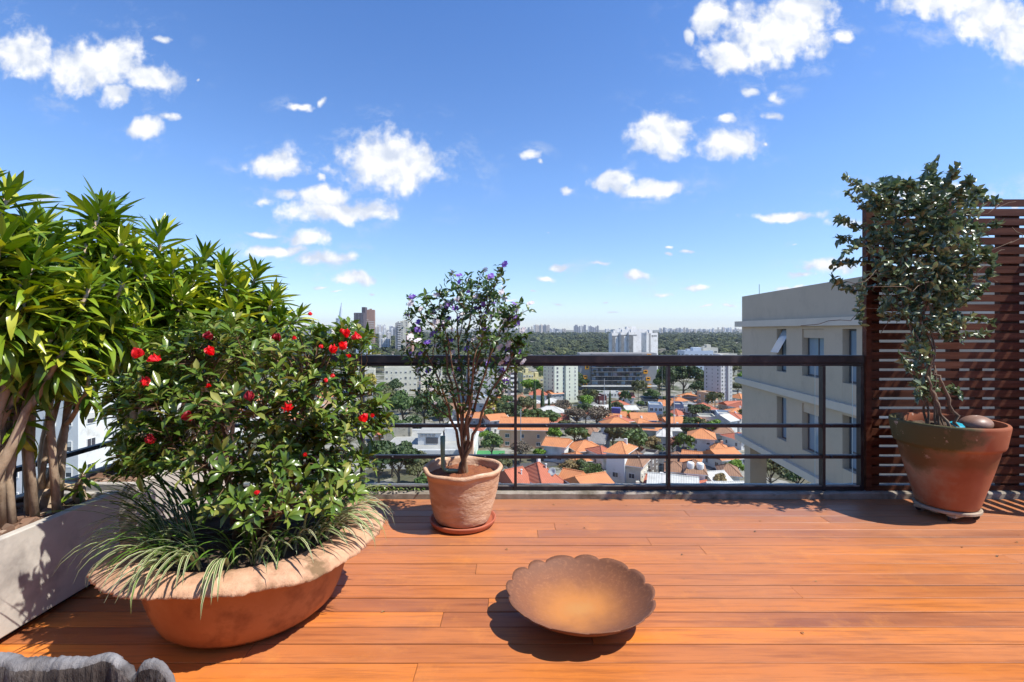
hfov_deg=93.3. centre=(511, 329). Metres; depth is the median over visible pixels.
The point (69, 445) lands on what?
window
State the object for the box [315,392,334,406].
house
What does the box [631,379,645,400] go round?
palm tree
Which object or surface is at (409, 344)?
tower
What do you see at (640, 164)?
sky
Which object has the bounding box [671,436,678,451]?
tree
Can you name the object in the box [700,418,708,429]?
tree
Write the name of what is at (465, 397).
house
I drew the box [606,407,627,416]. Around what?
house
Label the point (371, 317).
tower
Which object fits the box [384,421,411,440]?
building
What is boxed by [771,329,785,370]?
window
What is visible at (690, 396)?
house
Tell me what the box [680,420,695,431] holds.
tree
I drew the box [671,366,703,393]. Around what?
tree
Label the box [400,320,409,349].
tower
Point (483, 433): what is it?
tree
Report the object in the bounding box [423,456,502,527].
clay pot
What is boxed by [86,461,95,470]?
window
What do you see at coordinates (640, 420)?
house
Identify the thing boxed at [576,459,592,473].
tree
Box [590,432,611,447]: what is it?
house
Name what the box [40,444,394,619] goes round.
liriope grass
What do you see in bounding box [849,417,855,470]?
window
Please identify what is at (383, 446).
tree
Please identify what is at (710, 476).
house
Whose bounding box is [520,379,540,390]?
tree
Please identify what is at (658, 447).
tree
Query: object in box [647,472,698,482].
house
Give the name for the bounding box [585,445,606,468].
house
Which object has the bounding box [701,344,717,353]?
apartment block
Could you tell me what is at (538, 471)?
house
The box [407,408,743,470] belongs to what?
road
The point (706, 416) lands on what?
house
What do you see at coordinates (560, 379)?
apartment block
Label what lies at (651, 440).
tree
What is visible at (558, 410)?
house
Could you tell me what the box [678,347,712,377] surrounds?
apartment block
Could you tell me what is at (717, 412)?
house
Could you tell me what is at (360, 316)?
tower
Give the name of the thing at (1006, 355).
slatted screen
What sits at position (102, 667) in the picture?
driftwood stool
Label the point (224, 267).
dracaena
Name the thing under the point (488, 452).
sports court
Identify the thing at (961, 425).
plastic scrap
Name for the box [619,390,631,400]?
palm tree
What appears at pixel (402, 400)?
tree
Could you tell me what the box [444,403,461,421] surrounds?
house
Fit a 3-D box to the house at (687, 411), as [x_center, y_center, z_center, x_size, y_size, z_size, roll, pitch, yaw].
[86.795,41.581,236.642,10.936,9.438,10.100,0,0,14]
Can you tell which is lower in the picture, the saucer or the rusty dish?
the rusty dish
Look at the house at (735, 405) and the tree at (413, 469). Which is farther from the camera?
the house at (735, 405)
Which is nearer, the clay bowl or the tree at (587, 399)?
the clay bowl
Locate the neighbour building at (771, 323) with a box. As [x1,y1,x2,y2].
[735,254,1023,483]
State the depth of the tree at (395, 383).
299.94 m
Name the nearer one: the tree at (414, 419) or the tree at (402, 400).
the tree at (414, 419)
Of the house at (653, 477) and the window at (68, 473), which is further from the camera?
the house at (653, 477)
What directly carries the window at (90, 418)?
in the apartment block at (80, 435)
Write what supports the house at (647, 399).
on the ground at (385, 476)
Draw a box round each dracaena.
[0,168,101,421]
[0,199,132,528]
[14,176,185,517]
[60,459,101,504]
[89,213,225,477]
[142,235,264,457]
[193,253,318,456]
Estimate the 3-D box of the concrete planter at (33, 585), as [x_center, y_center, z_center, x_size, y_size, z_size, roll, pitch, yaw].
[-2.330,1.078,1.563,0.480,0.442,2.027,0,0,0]
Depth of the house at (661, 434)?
177.45 m
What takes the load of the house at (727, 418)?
on the ground at (385, 476)
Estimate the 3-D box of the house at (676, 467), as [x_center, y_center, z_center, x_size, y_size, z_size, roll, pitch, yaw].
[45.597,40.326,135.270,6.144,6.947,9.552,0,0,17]
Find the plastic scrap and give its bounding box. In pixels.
[950,421,964,427]
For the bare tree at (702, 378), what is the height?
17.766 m
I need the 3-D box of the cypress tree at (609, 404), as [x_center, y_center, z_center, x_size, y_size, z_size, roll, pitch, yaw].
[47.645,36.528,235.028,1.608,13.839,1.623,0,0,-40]
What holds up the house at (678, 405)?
on the ground at (385, 476)
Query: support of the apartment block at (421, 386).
on the ground at (385, 476)
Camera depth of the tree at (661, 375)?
303.50 m
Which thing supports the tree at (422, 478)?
on the ground at (385, 476)
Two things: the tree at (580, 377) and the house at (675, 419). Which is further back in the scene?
the tree at (580, 377)
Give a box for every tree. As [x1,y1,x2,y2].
[343,428,359,449]
[358,440,393,482]
[365,373,376,396]
[374,386,391,393]
[375,387,396,411]
[382,414,398,422]
[387,378,403,390]
[387,440,419,482]
[388,389,413,419]
[388,459,400,476]
[391,419,408,422]
[402,459,432,477]
[403,415,421,428]
[411,407,422,414]
[412,391,436,422]
[413,472,427,483]
[425,399,452,422]
[435,413,451,422]
[442,368,450,378]
[446,396,460,402]
[462,367,466,375]
[479,409,494,415]
[479,430,492,446]
[480,431,503,453]
[486,403,504,412]
[495,402,522,416]
[495,453,512,471]
[501,395,512,401]
[510,409,522,416]
[510,440,532,463]
[517,396,536,408]
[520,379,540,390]
[523,408,544,416]
[533,381,536,408]
[533,448,546,453]
[539,410,561,421]
[540,388,544,406]
[546,428,562,436]
[549,399,571,410]
[557,459,579,469]
[558,419,570,434]
[563,406,585,422]
[564,422,589,440]
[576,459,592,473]
[577,402,592,422]
[578,371,583,381]
[578,379,589,388]
[579,395,593,403]
[582,388,598,401]
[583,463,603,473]
[585,405,612,422]
[604,428,619,444]
[608,391,611,409]
[609,428,639,438]
[611,401,623,407]
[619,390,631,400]
[621,429,648,450]
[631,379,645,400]
[636,401,644,406]
[643,389,660,398]
[645,436,661,448]
[651,443,665,451]
[653,378,665,392]
[655,366,676,385]
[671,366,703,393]
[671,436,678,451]
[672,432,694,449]
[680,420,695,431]
[682,416,700,422]
[687,404,710,413]
[688,380,703,394]
[694,373,703,390]
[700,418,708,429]
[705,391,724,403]
[707,419,720,431]
[713,472,726,480]
[728,459,743,470]
[732,383,741,392]
[767,459,788,483]
[778,465,808,483]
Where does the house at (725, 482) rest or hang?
on the ground at (385, 476)
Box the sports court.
[477,451,504,453]
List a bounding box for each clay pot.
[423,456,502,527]
[888,412,1012,511]
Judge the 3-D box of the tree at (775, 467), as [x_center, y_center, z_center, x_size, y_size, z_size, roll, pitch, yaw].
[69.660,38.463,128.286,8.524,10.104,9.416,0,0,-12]
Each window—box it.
[65,467,71,477]
[67,441,71,451]
[86,412,95,424]
[86,437,95,446]
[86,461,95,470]
[612,472,617,477]
[629,473,634,478]
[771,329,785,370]
[782,397,785,438]
[804,329,823,376]
[804,404,818,453]
[849,329,856,383]
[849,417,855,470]
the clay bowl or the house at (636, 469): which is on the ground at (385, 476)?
the house at (636, 469)
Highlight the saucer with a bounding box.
[430,510,495,533]
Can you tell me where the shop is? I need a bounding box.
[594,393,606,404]
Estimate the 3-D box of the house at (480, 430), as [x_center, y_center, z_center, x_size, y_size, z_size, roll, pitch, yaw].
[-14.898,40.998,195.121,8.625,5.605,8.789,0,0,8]
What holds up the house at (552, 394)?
on the ground at (385, 476)
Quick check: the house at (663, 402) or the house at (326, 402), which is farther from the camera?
the house at (326, 402)
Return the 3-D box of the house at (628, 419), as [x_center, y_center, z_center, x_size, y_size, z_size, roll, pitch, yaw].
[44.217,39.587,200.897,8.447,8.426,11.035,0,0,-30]
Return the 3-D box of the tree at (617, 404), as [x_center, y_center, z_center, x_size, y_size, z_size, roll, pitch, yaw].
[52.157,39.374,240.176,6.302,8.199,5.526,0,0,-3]
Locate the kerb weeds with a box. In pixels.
[365,483,424,492]
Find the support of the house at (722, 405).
on the ground at (385, 476)
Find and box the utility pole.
[517,409,523,452]
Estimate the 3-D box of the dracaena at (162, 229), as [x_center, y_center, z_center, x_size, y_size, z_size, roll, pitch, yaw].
[-2.230,0.082,2.990,0.932,1.704,0.697,0,0,0]
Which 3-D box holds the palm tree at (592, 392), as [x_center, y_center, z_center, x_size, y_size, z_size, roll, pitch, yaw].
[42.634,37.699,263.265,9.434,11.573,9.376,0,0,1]
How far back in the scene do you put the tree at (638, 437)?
160.28 m
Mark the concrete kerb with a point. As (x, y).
(662, 494)
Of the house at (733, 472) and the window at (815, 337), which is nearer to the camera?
the window at (815, 337)
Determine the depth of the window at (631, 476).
128.39 m
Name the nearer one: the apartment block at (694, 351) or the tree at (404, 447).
the tree at (404, 447)
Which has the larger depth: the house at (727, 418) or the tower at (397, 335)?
the tower at (397, 335)
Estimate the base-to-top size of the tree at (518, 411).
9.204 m
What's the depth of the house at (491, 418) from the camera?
201.75 m
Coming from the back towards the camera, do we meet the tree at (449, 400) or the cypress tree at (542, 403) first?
the tree at (449, 400)
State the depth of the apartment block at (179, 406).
139.72 m
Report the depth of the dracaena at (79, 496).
2.42 m
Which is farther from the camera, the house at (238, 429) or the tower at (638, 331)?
the tower at (638, 331)
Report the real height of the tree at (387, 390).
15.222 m
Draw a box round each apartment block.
[16,375,119,494]
[156,405,180,443]
[356,367,375,393]
[384,366,416,393]
[419,366,441,390]
[469,366,493,396]
[497,352,513,402]
[518,368,533,392]
[534,372,542,389]
[543,366,577,402]
[577,352,656,388]
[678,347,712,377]
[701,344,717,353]
[704,354,731,406]
[718,353,736,374]
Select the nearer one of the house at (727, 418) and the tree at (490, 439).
the tree at (490, 439)
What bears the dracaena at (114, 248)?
in the concrete planter at (33, 585)
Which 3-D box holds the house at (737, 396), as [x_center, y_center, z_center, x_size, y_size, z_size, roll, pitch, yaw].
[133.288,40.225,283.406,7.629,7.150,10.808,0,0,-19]
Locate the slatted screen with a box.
[862,199,1023,490]
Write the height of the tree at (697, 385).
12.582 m
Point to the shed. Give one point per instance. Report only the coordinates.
(614, 393)
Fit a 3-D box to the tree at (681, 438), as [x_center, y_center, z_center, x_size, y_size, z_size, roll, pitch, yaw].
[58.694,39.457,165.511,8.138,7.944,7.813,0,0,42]
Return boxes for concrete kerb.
[243,483,1023,498]
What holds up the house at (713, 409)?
on the ground at (385, 476)
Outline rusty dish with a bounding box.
[506,554,655,636]
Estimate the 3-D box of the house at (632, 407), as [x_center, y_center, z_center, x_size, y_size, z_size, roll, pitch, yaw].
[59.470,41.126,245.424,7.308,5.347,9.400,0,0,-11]
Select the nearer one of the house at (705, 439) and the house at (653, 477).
the house at (653, 477)
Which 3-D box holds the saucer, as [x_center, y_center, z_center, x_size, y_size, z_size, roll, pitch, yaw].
[-0.330,1.276,3.255,0.442,0.040,0.442,0,0,0]
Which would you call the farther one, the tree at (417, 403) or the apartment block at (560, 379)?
the apartment block at (560, 379)
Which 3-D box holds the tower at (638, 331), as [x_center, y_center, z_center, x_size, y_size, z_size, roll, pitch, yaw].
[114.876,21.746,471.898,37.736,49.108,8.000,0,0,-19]
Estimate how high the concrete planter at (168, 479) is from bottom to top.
0.442 m
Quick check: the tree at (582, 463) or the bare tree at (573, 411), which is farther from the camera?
the bare tree at (573, 411)
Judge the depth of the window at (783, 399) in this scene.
21.00 m
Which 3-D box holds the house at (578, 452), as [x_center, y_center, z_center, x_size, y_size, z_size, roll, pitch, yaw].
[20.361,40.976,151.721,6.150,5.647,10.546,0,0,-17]
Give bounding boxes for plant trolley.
[912,497,982,520]
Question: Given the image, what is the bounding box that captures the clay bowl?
[86,491,384,648]
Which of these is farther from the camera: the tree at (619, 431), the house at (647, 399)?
the house at (647, 399)
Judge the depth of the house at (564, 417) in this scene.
210.42 m
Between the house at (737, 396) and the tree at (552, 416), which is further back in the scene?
the house at (737, 396)
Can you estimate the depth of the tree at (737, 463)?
138.71 m
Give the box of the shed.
[597,390,618,397]
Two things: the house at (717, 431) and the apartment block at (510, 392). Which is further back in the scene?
the apartment block at (510, 392)
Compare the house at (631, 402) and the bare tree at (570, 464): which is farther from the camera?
the house at (631, 402)
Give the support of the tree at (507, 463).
on the ground at (385, 476)
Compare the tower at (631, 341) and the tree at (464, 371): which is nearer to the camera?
the tree at (464, 371)
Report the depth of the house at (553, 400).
263.09 m
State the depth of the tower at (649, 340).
434.74 m
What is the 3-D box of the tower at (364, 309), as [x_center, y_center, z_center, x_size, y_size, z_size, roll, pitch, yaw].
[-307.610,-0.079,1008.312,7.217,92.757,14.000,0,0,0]
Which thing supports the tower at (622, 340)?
on the ground at (385, 476)
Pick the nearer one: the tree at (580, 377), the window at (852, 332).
the window at (852, 332)
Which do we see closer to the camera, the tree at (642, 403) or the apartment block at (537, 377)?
the tree at (642, 403)
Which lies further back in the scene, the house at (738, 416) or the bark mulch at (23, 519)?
the house at (738, 416)
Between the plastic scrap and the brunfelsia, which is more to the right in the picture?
the plastic scrap
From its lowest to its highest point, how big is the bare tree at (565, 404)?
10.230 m
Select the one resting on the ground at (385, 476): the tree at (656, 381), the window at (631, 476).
the tree at (656, 381)
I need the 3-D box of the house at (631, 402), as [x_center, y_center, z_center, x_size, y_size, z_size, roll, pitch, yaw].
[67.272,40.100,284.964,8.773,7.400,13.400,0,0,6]
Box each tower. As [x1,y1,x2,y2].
[354,313,364,332]
[362,307,366,327]
[367,309,374,343]
[379,333,382,347]
[381,337,389,352]
[386,331,390,344]
[395,321,400,350]
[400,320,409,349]
[406,331,413,351]
[609,330,617,351]
[611,327,648,351]
[617,329,626,351]
[627,329,636,351]
[641,330,657,368]
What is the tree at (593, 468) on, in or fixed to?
on the ground at (385, 476)
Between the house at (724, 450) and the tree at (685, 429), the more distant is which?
the tree at (685, 429)
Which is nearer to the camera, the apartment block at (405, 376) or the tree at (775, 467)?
the tree at (775, 467)
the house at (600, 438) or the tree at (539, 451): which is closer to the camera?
the tree at (539, 451)
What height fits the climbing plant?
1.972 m
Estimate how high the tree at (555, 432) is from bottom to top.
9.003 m
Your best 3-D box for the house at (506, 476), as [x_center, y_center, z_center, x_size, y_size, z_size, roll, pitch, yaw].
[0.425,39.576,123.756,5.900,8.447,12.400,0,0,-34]
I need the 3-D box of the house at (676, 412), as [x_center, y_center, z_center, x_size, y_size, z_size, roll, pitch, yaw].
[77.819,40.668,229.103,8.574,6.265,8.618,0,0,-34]
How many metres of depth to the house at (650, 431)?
185.65 m
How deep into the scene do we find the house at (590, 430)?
182.59 m
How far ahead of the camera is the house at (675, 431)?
189.51 m
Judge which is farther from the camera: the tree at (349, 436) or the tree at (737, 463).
the tree at (349, 436)
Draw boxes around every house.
[229,428,243,442]
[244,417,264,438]
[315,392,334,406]
[373,428,383,440]
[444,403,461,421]
[449,386,466,402]
[459,411,483,422]
[470,428,485,438]
[472,397,489,411]
[482,413,507,433]
[497,416,549,448]
[498,466,529,482]
[524,459,566,483]
[529,389,546,400]
[538,406,563,414]
[541,436,572,462]
[544,398,556,405]
[546,390,564,400]
[550,413,569,429]
[559,467,585,478]
[562,451,592,469]
[563,471,613,483]
[569,437,598,453]
[577,413,596,420]
[582,428,599,439]
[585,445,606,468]
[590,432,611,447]
[598,415,629,440]
[603,415,634,422]
[603,438,637,482]
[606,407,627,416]
[608,400,630,406]
[617,391,634,404]
[621,405,639,411]
[625,450,650,483]
[627,412,658,421]
[632,416,649,422]
[641,397,658,406]
[641,448,658,472]
[642,422,661,442]
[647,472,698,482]
[648,402,662,415]
[656,429,672,447]
[658,399,675,411]
[658,415,683,428]
[663,409,688,416]
[664,451,680,461]
[664,461,683,474]
[671,395,693,402]
[671,422,683,436]
[673,401,683,411]
[676,392,696,402]
[680,449,702,474]
[682,459,707,479]
[683,403,693,417]
[687,428,716,450]
[694,402,718,416]
[696,413,714,420]
[697,390,717,408]
[702,447,742,468]
[703,481,743,483]
[705,470,732,480]
[709,440,726,448]
[710,413,739,431]
[711,428,734,442]
[715,410,735,415]
[715,463,742,480]
[718,399,741,409]
[719,432,743,449]
[723,406,740,413]
[725,412,741,431]
[726,401,741,407]
[732,392,741,400]
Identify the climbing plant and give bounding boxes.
[801,154,1022,426]
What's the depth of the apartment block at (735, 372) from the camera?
459.93 m
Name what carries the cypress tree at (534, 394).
on the ground at (385, 476)
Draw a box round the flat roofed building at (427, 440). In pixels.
[382,421,478,468]
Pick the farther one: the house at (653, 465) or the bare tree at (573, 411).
the bare tree at (573, 411)
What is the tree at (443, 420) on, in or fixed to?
on the ground at (385, 476)
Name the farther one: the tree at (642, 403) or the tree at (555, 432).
the tree at (642, 403)
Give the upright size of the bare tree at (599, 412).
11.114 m
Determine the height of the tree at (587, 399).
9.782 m
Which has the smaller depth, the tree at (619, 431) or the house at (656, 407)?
the tree at (619, 431)
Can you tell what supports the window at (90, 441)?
in the apartment block at (80, 435)
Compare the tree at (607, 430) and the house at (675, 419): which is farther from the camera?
the house at (675, 419)
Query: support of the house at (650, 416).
on the ground at (385, 476)
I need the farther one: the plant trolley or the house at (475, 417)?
the house at (475, 417)
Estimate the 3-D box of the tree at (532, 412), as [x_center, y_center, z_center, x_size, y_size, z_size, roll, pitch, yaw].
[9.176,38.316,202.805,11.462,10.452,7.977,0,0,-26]
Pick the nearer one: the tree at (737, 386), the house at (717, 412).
the house at (717, 412)
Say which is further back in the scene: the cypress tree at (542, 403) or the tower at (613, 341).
the tower at (613, 341)
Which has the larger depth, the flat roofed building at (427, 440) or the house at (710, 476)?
the flat roofed building at (427, 440)
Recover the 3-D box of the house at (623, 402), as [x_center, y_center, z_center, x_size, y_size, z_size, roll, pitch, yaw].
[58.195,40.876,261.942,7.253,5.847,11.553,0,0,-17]
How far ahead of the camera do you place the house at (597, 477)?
116.46 m
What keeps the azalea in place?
in the clay bowl
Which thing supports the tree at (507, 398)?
on the ground at (385, 476)
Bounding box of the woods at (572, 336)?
[280,331,741,368]
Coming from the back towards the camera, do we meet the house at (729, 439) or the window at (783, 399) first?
the house at (729, 439)
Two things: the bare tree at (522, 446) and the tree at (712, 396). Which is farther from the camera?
the tree at (712, 396)
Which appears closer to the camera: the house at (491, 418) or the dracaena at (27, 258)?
the dracaena at (27, 258)
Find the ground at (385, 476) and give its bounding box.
[188,329,811,483]
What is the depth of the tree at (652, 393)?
276.86 m
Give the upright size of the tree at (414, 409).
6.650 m
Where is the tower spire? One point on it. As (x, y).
(340, 314)
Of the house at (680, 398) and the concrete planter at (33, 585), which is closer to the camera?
the concrete planter at (33, 585)
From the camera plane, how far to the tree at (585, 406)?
219.64 m
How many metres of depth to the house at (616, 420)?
191.18 m
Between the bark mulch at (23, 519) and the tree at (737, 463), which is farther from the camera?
the tree at (737, 463)
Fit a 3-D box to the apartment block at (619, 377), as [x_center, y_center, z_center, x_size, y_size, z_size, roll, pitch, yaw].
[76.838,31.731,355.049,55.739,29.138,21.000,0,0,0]
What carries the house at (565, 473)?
on the ground at (385, 476)
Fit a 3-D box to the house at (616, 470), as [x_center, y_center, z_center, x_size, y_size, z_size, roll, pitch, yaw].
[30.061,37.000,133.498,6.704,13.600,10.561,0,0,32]
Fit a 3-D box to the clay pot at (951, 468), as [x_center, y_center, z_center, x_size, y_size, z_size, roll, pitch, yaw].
[3.055,0.930,3.400,0.646,0.590,0.646,0,0,0]
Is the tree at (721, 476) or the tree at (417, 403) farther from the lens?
the tree at (417, 403)
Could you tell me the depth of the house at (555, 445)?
158.68 m
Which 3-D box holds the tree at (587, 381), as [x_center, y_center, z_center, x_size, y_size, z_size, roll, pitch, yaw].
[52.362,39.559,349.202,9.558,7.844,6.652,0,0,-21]
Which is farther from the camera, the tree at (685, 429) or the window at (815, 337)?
the tree at (685, 429)
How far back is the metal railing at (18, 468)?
2.93 m
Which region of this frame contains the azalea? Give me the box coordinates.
[92,307,394,541]
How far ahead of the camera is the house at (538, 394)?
276.94 m
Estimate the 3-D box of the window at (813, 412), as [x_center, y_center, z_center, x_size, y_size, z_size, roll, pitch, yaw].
[11.564,3.815,18.339,0.220,1.830,1.496,0,0,4]
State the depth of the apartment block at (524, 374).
331.98 m
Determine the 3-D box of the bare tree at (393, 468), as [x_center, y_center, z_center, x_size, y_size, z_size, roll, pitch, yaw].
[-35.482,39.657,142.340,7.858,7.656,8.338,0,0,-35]
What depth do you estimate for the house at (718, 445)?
162.65 m
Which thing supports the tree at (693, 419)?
on the ground at (385, 476)
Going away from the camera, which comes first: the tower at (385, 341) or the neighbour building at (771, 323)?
the neighbour building at (771, 323)
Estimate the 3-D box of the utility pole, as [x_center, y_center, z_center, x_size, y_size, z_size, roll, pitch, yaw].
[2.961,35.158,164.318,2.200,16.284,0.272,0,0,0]
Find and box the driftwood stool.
[0,652,175,681]
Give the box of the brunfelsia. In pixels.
[399,260,536,473]
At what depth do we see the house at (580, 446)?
161.02 m
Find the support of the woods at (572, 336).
on the ground at (385, 476)
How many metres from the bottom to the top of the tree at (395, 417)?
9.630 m
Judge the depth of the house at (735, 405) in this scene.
235.39 m
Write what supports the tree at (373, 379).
on the ground at (385, 476)
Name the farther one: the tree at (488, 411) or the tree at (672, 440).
the tree at (488, 411)
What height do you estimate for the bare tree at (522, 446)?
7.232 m
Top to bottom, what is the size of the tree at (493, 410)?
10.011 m
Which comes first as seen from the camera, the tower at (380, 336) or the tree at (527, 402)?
the tree at (527, 402)
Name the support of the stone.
in the clay pot at (951, 468)
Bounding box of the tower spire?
[338,302,342,320]
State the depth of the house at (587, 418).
228.70 m
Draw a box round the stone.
[958,415,993,428]
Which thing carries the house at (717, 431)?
on the ground at (385, 476)
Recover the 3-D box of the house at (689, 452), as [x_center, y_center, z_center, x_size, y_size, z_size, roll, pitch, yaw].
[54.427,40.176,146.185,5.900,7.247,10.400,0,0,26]
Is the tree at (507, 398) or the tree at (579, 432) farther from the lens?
the tree at (507, 398)
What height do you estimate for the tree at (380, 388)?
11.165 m
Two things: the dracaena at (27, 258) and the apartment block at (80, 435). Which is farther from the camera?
the apartment block at (80, 435)
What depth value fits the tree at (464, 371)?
391.13 m
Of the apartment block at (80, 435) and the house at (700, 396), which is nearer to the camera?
the apartment block at (80, 435)
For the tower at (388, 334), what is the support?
on the ground at (385, 476)
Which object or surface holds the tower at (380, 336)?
on the ground at (385, 476)
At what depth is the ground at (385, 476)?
240.75 m
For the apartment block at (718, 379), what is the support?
on the ground at (385, 476)
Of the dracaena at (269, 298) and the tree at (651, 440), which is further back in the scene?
the tree at (651, 440)
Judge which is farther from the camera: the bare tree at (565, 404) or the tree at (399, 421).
the bare tree at (565, 404)
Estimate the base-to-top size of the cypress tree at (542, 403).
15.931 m
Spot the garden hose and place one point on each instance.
(442, 448)
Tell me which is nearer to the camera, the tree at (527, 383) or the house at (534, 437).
the house at (534, 437)
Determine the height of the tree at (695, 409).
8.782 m
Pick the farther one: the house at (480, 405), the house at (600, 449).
the house at (480, 405)
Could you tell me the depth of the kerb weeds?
3.74 m
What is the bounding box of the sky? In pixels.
[0,0,1023,329]
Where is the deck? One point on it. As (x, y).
(902, 590)
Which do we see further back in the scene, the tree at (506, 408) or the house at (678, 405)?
the house at (678, 405)
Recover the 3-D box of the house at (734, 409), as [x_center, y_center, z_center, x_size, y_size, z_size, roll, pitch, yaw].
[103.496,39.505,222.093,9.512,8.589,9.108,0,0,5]
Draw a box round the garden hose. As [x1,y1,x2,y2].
[440,436,457,472]
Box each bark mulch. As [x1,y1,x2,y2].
[0,496,92,535]
[87,447,185,481]
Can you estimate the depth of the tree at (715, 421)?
190.22 m
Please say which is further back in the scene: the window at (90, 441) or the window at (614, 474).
the window at (614, 474)
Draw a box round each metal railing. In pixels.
[13,364,170,494]
[205,355,863,490]
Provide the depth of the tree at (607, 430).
171.77 m
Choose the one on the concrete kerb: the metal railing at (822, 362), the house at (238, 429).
the metal railing at (822, 362)
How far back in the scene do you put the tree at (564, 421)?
197.82 m
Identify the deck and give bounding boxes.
[0,499,1023,681]
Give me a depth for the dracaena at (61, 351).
2.17 m
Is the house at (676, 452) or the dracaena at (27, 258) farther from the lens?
the house at (676, 452)
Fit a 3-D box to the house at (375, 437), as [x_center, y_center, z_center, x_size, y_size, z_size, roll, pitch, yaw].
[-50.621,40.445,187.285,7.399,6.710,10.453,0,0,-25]
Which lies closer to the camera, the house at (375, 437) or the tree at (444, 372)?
the house at (375, 437)
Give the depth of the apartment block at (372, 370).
328.96 m
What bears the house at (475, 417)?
on the ground at (385, 476)
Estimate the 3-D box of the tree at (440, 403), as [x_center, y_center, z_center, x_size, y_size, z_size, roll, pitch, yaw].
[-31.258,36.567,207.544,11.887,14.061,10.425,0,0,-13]
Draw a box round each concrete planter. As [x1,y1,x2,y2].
[0,491,118,639]
[64,443,235,543]
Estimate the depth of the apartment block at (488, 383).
273.17 m
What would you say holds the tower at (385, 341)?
on the ground at (385, 476)
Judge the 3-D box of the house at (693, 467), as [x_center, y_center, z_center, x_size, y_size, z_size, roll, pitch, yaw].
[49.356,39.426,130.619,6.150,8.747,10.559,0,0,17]

